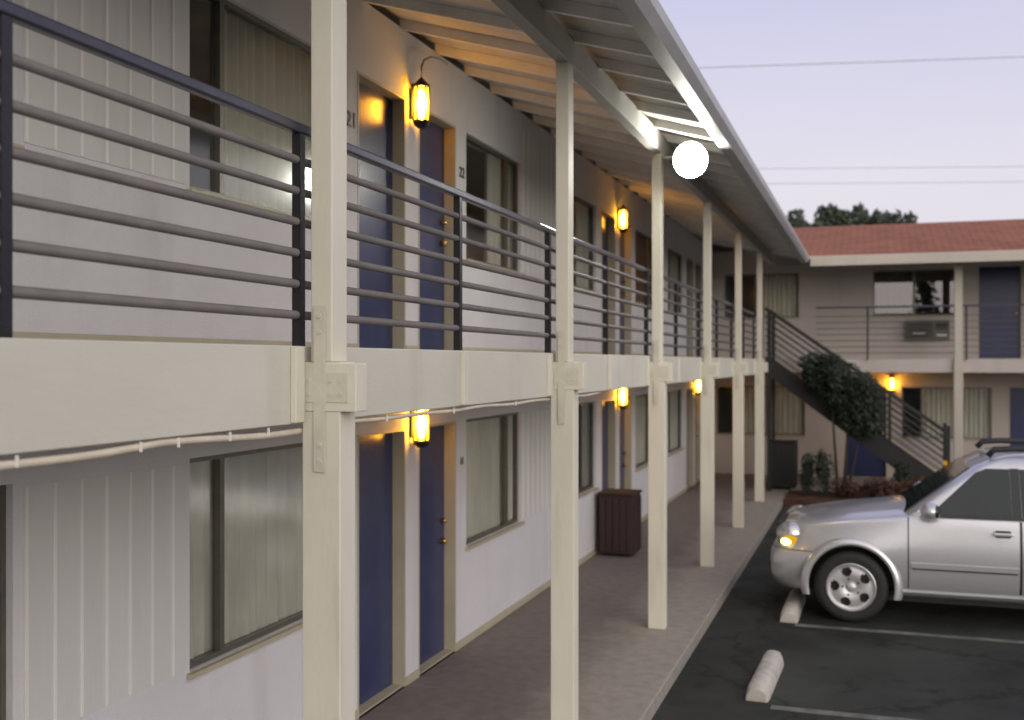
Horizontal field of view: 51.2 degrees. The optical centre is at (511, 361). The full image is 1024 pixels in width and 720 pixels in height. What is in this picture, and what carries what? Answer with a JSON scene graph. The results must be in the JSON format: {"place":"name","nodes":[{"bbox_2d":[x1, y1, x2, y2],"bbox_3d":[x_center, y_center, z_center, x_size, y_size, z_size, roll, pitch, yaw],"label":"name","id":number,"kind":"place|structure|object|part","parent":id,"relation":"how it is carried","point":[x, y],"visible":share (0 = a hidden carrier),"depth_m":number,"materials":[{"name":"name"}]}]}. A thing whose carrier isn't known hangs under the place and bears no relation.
{"place":"outdoors","nodes":[
{"label":"outdoors","id":0,"kind":"place"},
{"bbox_2d":[358,473,909,719],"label":"sidewalk","id":1,"kind":"structure","parent":0,"point":[631,664],"depth_m":9.89,"materials":[{"name":"concrete"}]},
{"bbox_2d":[0,0,809,719],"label":"motel building","id":2,"kind":"structure","parent":1,"relation":"on","point":[334,560],"depth_m":6.72,"materials":[{"name":"paint"}]},
{"bbox_2d":[0,485,5,719],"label":"window","id":3,"kind":"structure","parent":2,"relation":"in","point":[2,487],"depth_m":4.56,"materials":[{"name":"metal"}]},
{"bbox_2d":[13,143,24,148],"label":"window","id":4,"kind":"structure","parent":2,"relation":"in","point":[14,144],"depth_m":4.56,"materials":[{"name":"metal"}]},
{"bbox_2d":[186,443,302,679],"bbox_3d":[-1.541,1.110,6.533,0.198,1.180,1.660,0,0,19],"label":"window","id":5,"kind":"structure","parent":2,"relation":"in","point":[246,507],"depth_m":6.43,"materials":[{"name":"glass"}]},
{"bbox_2d":[186,0,310,220],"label":"window","id":6,"kind":"structure","parent":2,"relation":"in","point":[248,64],"depth_m":6.59,"materials":[{"name":"glass"}]},
{"bbox_2d":[0,392,599,470],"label":"cable bundle","id":7,"kind":"object","parent":2,"relation":"attached to","point":[16,463],"visible":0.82,"depth_m":3.35,"materials":[{"name":"paint"}]},
{"bbox_2d":[0,0,762,358],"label":"balcony railing","id":8,"kind":"object","parent":2,"relation":"attached to","point":[10,152],"visible":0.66,"depth_m":3.64,"materials":[{"name":"metal"}]},
{"bbox_2d":[357,428,405,715],"bbox_3d":[-1.046,1.535,8.047,0.164,2.030,0.826,0,0,19],"label":"door","id":9,"kind":"structure","parent":2,"relation":"in","point":[381,456],"depth_m":8.22,"materials":[{"name":"blue paint"}]},
{"bbox_2d":[357,71,405,348],"bbox_3d":[-1.046,-1.070,8.047,0.164,2.020,0.826,0,0,19],"label":"door","id":10,"kind":"structure","parent":2,"relation":"in","point":[381,111],"depth_m":8.22,"materials":[{"name":"blue paint"}]},
{"bbox_2d":[410,409,429,447],"bbox_3d":[-0.725,0.477,8.505,0.150,0.405,0.140,0,0,19],"label":"wall lantern","id":11,"kind":"object","parent":2,"relation":"attached to","point":[418,426],"depth_m":8.47,"materials":[{"name":"glass"}]},
{"bbox_2d":[410,56,447,128],"bbox_3d":[-0.672,-2.170,8.662,0.150,0.619,0.470,0,0,19],"label":"wall lantern","id":12,"kind":"object","parent":2,"relation":"attached to","point":[418,103],"depth_m":8.48,"materials":[{"name":"glass"}]},
{"bbox_2d":[418,421,455,675],"bbox_3d":[-0.702,1.535,9.068,0.164,2.030,0.820,0,0,19],"label":"door","id":13,"kind":"structure","parent":2,"relation":"in","point":[436,461],"depth_m":9.28,"materials":[{"name":"blue paint"}]},
{"bbox_2d":[418,110,455,349],"bbox_3d":[-0.702,-1.070,9.068,0.164,2.020,0.820,0,0,19],"label":"door","id":14,"kind":"structure","parent":2,"relation":"in","point":[436,142],"depth_m":9.26,"materials":[{"name":"blue paint"}]},
{"bbox_2d":[465,412,524,550],"bbox_3d":[-0.220,1.110,10.456,0.198,1.180,1.660,0,0,19],"label":"window","id":15,"kind":"structure","parent":2,"relation":"in","point":[491,441],"depth_m":10.58,"materials":[{"name":"glass"}]},
{"bbox_2d":[465,135,524,274],"bbox_3d":[-0.220,-1.490,10.456,0.198,1.180,1.660,0,0,19],"label":"window","id":16,"kind":"structure","parent":2,"relation":"in","point":[497,171],"depth_m":10.82,"materials":[{"name":"glass"}]},
{"bbox_2d":[573,195,598,292],"bbox_3d":[0.804,-1.490,13.499,0.198,1.180,1.660,0,0,19],"label":"window","id":17,"kind":"structure","parent":2,"relation":"in","point":[580,206],"depth_m":13.94,"materials":[{"name":"glass"}]},
{"bbox_2d":[578,402,598,498],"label":"window","id":18,"kind":"structure","parent":2,"relation":"in","point":[590,485],"depth_m":14.22,"materials":[{"name":"metal"}]},
{"bbox_2d":[602,398,615,489],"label":"door","id":19,"kind":"structure","parent":2,"relation":"in","point":[609,405],"depth_m":15.29,"materials":[{"name":"blue paint"}]},
{"bbox_2d":[602,209,615,354],"bbox_3d":[1.275,-1.070,14.944,0.164,2.020,0.820,0,0,19],"label":"door","id":20,"kind":"structure","parent":2,"relation":"in","point":[608,220],"depth_m":15.30,"materials":[{"name":"blue paint"}]},
{"bbox_2d":[617,205,627,232],"bbox_3d":[1.594,-2.062,15.396,0.150,0.405,0.140,0,0,19],"label":"wall lantern","id":21,"kind":"object","parent":2,"relation":"attached to","point":[621,218],"depth_m":15.37,"materials":[{"name":"glass"}]},
{"bbox_2d":[617,388,627,408],"bbox_3d":[1.594,0.477,15.396,0.150,0.405,0.140,0,0,19],"label":"wall lantern","id":22,"kind":"object","parent":2,"relation":"attached to","point":[621,396],"depth_m":15.37,"materials":[{"name":"glass"}]},
{"bbox_2d":[619,396,631,488],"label":"door","id":23,"kind":"structure","parent":2,"relation":"in","point":[625,415],"depth_m":16.31,"materials":[{"name":"blue paint"}]},
{"bbox_2d":[619,223,631,354],"bbox_3d":[1.616,-1.070,15.958,0.164,2.020,0.820,0,0,19],"label":"door","id":24,"kind":"structure","parent":2,"relation":"in","point":[625,239],"depth_m":16.31,"materials":[{"name":"blue paint"}]},
{"bbox_2d":[635,394,647,471],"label":"window","id":25,"kind":"structure","parent":2,"relation":"in","point":[641,401],"depth_m":17.42,"materials":[{"name":"metal"}]},
{"bbox_2d":[635,230,651,306],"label":"window","id":26,"kind":"structure","parent":2,"relation":"in","point":[641,240],"depth_m":17.52,"materials":[{"name":"glass"}]},
{"bbox_2d":[668,389,684,456],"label":"window","id":27,"kind":"structure","parent":2,"relation":"in","point":[672,395],"depth_m":20.34,"materials":[{"name":"glass"}]},
{"bbox_2d":[668,248,684,314],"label":"window","id":28,"kind":"structure","parent":2,"relation":"in","point":[672,255],"depth_m":20.30,"materials":[{"name":"glass"}]},
{"bbox_2d":[661,142,708,177],"bbox_3d":[1.593,-1.870,10.035,0.292,0.330,0.510,0,0,-23],"label":"flood light","id":29,"kind":"object","parent":2,"relation":"attached to","point":[689,159],"visible":1,"depth_m":9.84,"materials":[{"name":"glass"}]},
{"bbox_2d":[687,387,692,488],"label":"door","id":30,"kind":"structure","parent":2,"relation":"in","point":[689,390],"depth_m":21.97,"materials":[{"name":"blue paint"}]},
{"bbox_2d":[687,258,692,356],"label":"door","id":31,"kind":"structure","parent":2,"relation":"in","point":[689,262],"depth_m":21.97,"materials":[{"name":"blue paint"}]},
{"bbox_2d":[694,380,699,394],"bbox_3d":[3.846,0.477,22.087,0.150,0.405,0.140,0,0,19],"label":"wall lantern","id":32,"kind":"object","parent":2,"relation":"attached to","point":[697,387],"depth_m":22.06,"materials":[{"name":"glass"}]},
{"bbox_2d":[695,394,699,482],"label":"door","id":33,"kind":"structure","parent":2,"relation":"in","point":[697,397],"depth_m":23.02,"materials":[{"name":"blue paint"}]},
{"bbox_2d":[695,262,700,356],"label":"door","id":34,"kind":"structure","parent":2,"relation":"in","point":[697,266],"depth_m":23.01,"materials":[{"name":"blue paint"}]},
{"bbox_2d":[597,488,641,554],"bbox_3d":[1.435,2.118,14.204,0.500,0.805,0.500,0,0,19],"label":"trash bin","id":35,"kind":"object","parent":1,"relation":"on","point":[619,521],"visible":1,"depth_m":13.98,"materials":[{"name":"brown plastic"}]},
{"bbox_2d":[771,439,797,488],"bbox_3d":[5.486,2.058,21.630,0.560,0.925,0.640,0,0,19],"label":"trash bin","id":36,"kind":"object","parent":1,"relation":"on","point":[784,463],"visible":0.78,"depth_m":21.34,"materials":[{"name":"black plastic"}]},
{"bbox_2d":[764,308,949,490],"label":"staircase","id":37,"kind":"structure","parent":1,"relation":"on","point":[888,451],"depth_m":20.92,"materials":[{"name":"metal"}]},
{"bbox_2d":[712,219,1023,478],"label":"motel building","id":38,"kind":"structure","parent":1,"relation":"on","point":[972,400],"depth_m":23.35,"materials":[{"name":"beige paint"}]},
{"bbox_2d":[715,385,805,436],"bbox_3d":[5.656,1.110,24.331,2.020,1.140,0.197,0,0,19],"label":"window","id":39,"kind":"structure","parent":38,"relation":"in","point":[789,409],"depth_m":24.24,"materials":[{"name":"glass"}]},
{"bbox_2d":[723,273,799,319],"bbox_3d":[5.679,-1.485,24.322,1.710,1.030,0.197,0,0,19],"label":"window","id":40,"kind":"structure","parent":38,"relation":"in","point":[779,291],"depth_m":24.24,"materials":[{"name":"metal"}]},
{"bbox_2d":[845,386,886,477],"bbox_3d":[7.821,1.535,23.617,0.880,2.030,0.164,0,0,19],"label":"door","id":41,"kind":"structure","parent":38,"relation":"in","point":[867,464],"depth_m":23.64,"materials":[{"name":"blue paint"}]},
{"bbox_2d":[889,374,894,392],"bbox_3d":[8.283,0.468,23.295,0.140,0.405,0.150,0,0,19],"label":"wall lantern","id":42,"kind":"object","parent":38,"relation":"attached to","point":[891,376],"depth_m":23.25,"materials":[{"name":"glass"}]},
{"bbox_2d":[872,269,953,317],"bbox_3d":[8.774,-1.485,23.281,1.780,1.030,0.197,0,0,19],"label":"window","id":43,"kind":"structure","parent":38,"relation":"in","point":[890,288],"depth_m":23.45,"materials":[{"name":"glass"}]},
{"bbox_2d":[816,304,1023,359],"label":"balcony railing","id":44,"kind":"object","parent":38,"relation":"attached to","point":[909,306],"visible":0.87,"depth_m":21.48,"materials":[{"name":"metal"}]},
{"bbox_2d":[906,320,949,339],"bbox_3d":[8.961,-0.690,23.053,0.880,0.420,0.182,0,0,19],"label":"air conditioner","id":45,"kind":"object","parent":38,"relation":"attached to","point":[929,333],"visible":0.98,"depth_m":22.98,"materials":[{"name":"paint"}]},
{"bbox_2d":[900,387,991,440],"bbox_3d":[9.371,1.110,23.080,1.860,1.140,0.197,0,0,19],"label":"window","id":46,"kind":"structure","parent":38,"relation":"in","point":[936,402],"depth_m":23.02,"materials":[{"name":"metal"}]},
{"bbox_2d":[978,265,1021,358],"bbox_3d":[10.376,-1.055,22.757,0.850,1.990,0.164,0,0,19],"label":"door","id":47,"kind":"structure","parent":38,"relation":"in","point":[997,284],"depth_m":22.77,"materials":[{"name":"blue paint"}]},
{"bbox_2d":[1009,387,1023,445],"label":"door","id":48,"kind":"structure","parent":38,"relation":"in","point":[1016,394],"depth_m":22.66,"materials":[{"name":"blue paint"}]},
{"bbox_2d":[359,474,1023,719],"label":"asphalt","id":49,"kind":"structure","parent":0,"point":[902,675],"depth_m":9.53,"materials":[{"name":"black asphalt"}]},
{"bbox_2d":[746,650,783,702],"bbox_3d":[2.122,2.602,8.940,0.187,0.136,1.140,0,0,21],"label":"wheel stop","id":50,"kind":"object","parent":49,"relation":"on","point":[763,682],"visible":1,"depth_m":8.68,"materials":[{"name":"concrete"}]},
{"bbox_2d":[780,589,805,622],"bbox_3d":[3.022,2.602,11.486,0.187,0.136,1.140,0,0,20],"label":"wheel stop","id":51,"kind":"object","parent":49,"relation":"on","point":[792,609],"visible":0.97,"depth_m":11.17,"materials":[{"name":"concrete"}]},
{"bbox_2d":[786,208,832,227],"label":"broadleaf tree","id":52,"kind":"object","parent":49,"relation":"on","point":[797,222],"visible":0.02,"depth_m":44.08,"materials":[{"name":"green plant"}]},
{"bbox_2d":[784,490,889,506],"bbox_3d":[6.695,2.601,19.799,3.140,0.239,1.200,0,0,19],"label":"planting bed","id":53,"kind":"object","parent":49,"relation":"on","point":[794,497],"visible":0.33,"depth_m":19.80,"materials":[{"name":"soil"}]},
{"bbox_2d":[798,451,818,494],"bbox_3d":[5.593,2.133,20.165,0.421,0.895,0.400,0,0,42],"label":"bush","id":54,"kind":"object","parent":53,"relation":"on","point":[805,476],"visible":0.98,"depth_m":20.14,"materials":[{"name":"green plant"}]},
{"bbox_2d":[814,448,834,496],"bbox_3d":[5.838,2.091,19.938,0.391,0.980,0.349,0,0,19],"label":"bush","id":55,"kind":"object","parent":53,"relation":"on","point":[823,468],"visible":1,"depth_m":19.92,"materials":[{"name":"green plant"}]},
{"bbox_2d":[797,351,886,495],"bbox_3d":[6.226,1.170,20.195,1.652,2.772,1.024,0,0,19],"label":"tall shrub","id":56,"kind":"object","parent":53,"relation":"on","point":[860,400],"visible":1,"depth_m":19.97,"materials":[{"name":"green plant"}]},
{"bbox_2d":[832,477,863,498],"bbox_3d":[6.206,2.356,19.751,0.576,0.452,0.509,0,0,19],"label":"bush","id":57,"kind":"object","parent":53,"relation":"on","point":[849,488],"visible":0.99,"depth_m":19.73,"materials":[{"name":"red plant"}]},
{"bbox_2d":[860,476,905,496],"bbox_3d":[6.792,2.340,19.624,0.876,0.484,0.701,0,0,19],"label":"bush","id":58,"kind":"object","parent":53,"relation":"on","point":[880,490],"visible":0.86,"depth_m":19.52,"materials":[{"name":"red plant"}]},
{"bbox_2d":[890,462,912,493],"bbox_3d":[7.331,2.222,20.099,0.412,0.718,0.413,0,0,-40],"label":"bush","id":59,"kind":"object","parent":53,"relation":"on","point":[900,475],"visible":0.52,"depth_m":20.07,"materials":[{"name":"green plant"}]},
{"bbox_2d":[896,475,926,493],"bbox_3d":[7.369,2.321,19.580,0.657,0.521,0.658,0,0,19],"label":"bush","id":60,"kind":"object","parent":53,"relation":"on","point":[911,483],"visible":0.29,"depth_m":19.55,"materials":[{"name":"red plant"}]},
{"bbox_2d":[812,202,869,225],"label":"broadleaf tree","id":61,"kind":"object","parent":49,"relation":"on","point":[836,216],"visible":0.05,"depth_m":44.65,"materials":[{"name":"green plant"}]},
{"bbox_2d":[857,207,899,224],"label":"broadleaf tree","id":62,"kind":"object","parent":49,"relation":"on","point":[885,218],"visible":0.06,"depth_m":45.13,"materials":[{"name":"green plant"}]},
{"bbox_2d":[769,438,1023,621],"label":"parked car","id":63,"kind":"object","parent":49,"relation":"on","point":[952,532],"visible":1,"depth_m":10.79,"materials":[{"name":"silver metal"}]},
{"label":"door","id":64,"kind":"part","parent":63,"relation":"part of","materials":[{"name":"silver metal"}]},
{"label":"side window","id":65,"kind":"part","parent":63,"relation":"part of","materials":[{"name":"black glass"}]},
{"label":"side window","id":66,"kind":"part","parent":63,"relation":"part of","materials":[{"name":"black glass"}]},
{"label":"door","id":67,"kind":"part","parent":63,"relation":"part of","materials":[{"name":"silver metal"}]},
{"bbox_2d":[770,624,1023,719],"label":"parking lines","id":68,"kind":"object","parent":49,"relation":"on","point":[826,712],"visible":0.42,"depth_m":10.20,"materials":[{"name":"paint"}]},
{"bbox_2d":[889,208,917,223],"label":"broadleaf tree","id":69,"kind":"object","parent":49,"relation":"on","point":[909,218],"visible":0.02,"depth_m":44.02,"materials":[{"name":"green plant"}]},
{"bbox_2d":[659,0,1023,225],"label":"sky","id":70,"kind":"structure","parent":0,"point":[855,118],"materials":[{"name":"purple"}]},
{"bbox_2d":[698,56,1023,67],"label":"overhead wire","id":71,"kind":"object","parent":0,"point":[861,62],"visible":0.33,"depth_m":41.99,"materials":[{"name":"grey metal"}]},
{"bbox_2d":[758,166,1023,168],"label":"overhead wire","id":72,"kind":"object","parent":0,"point":[885,167],"visible":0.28,"depth_m":60.00,"materials":[{"name":"grey metal"}]},
{"bbox_2d":[766,181,1023,183],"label":"overhead wire","id":73,"kind":"object","parent":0,"point":[894,182],"visible":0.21,"depth_m":60.00,"materials":[{"name":"grey metal"}]}
]}

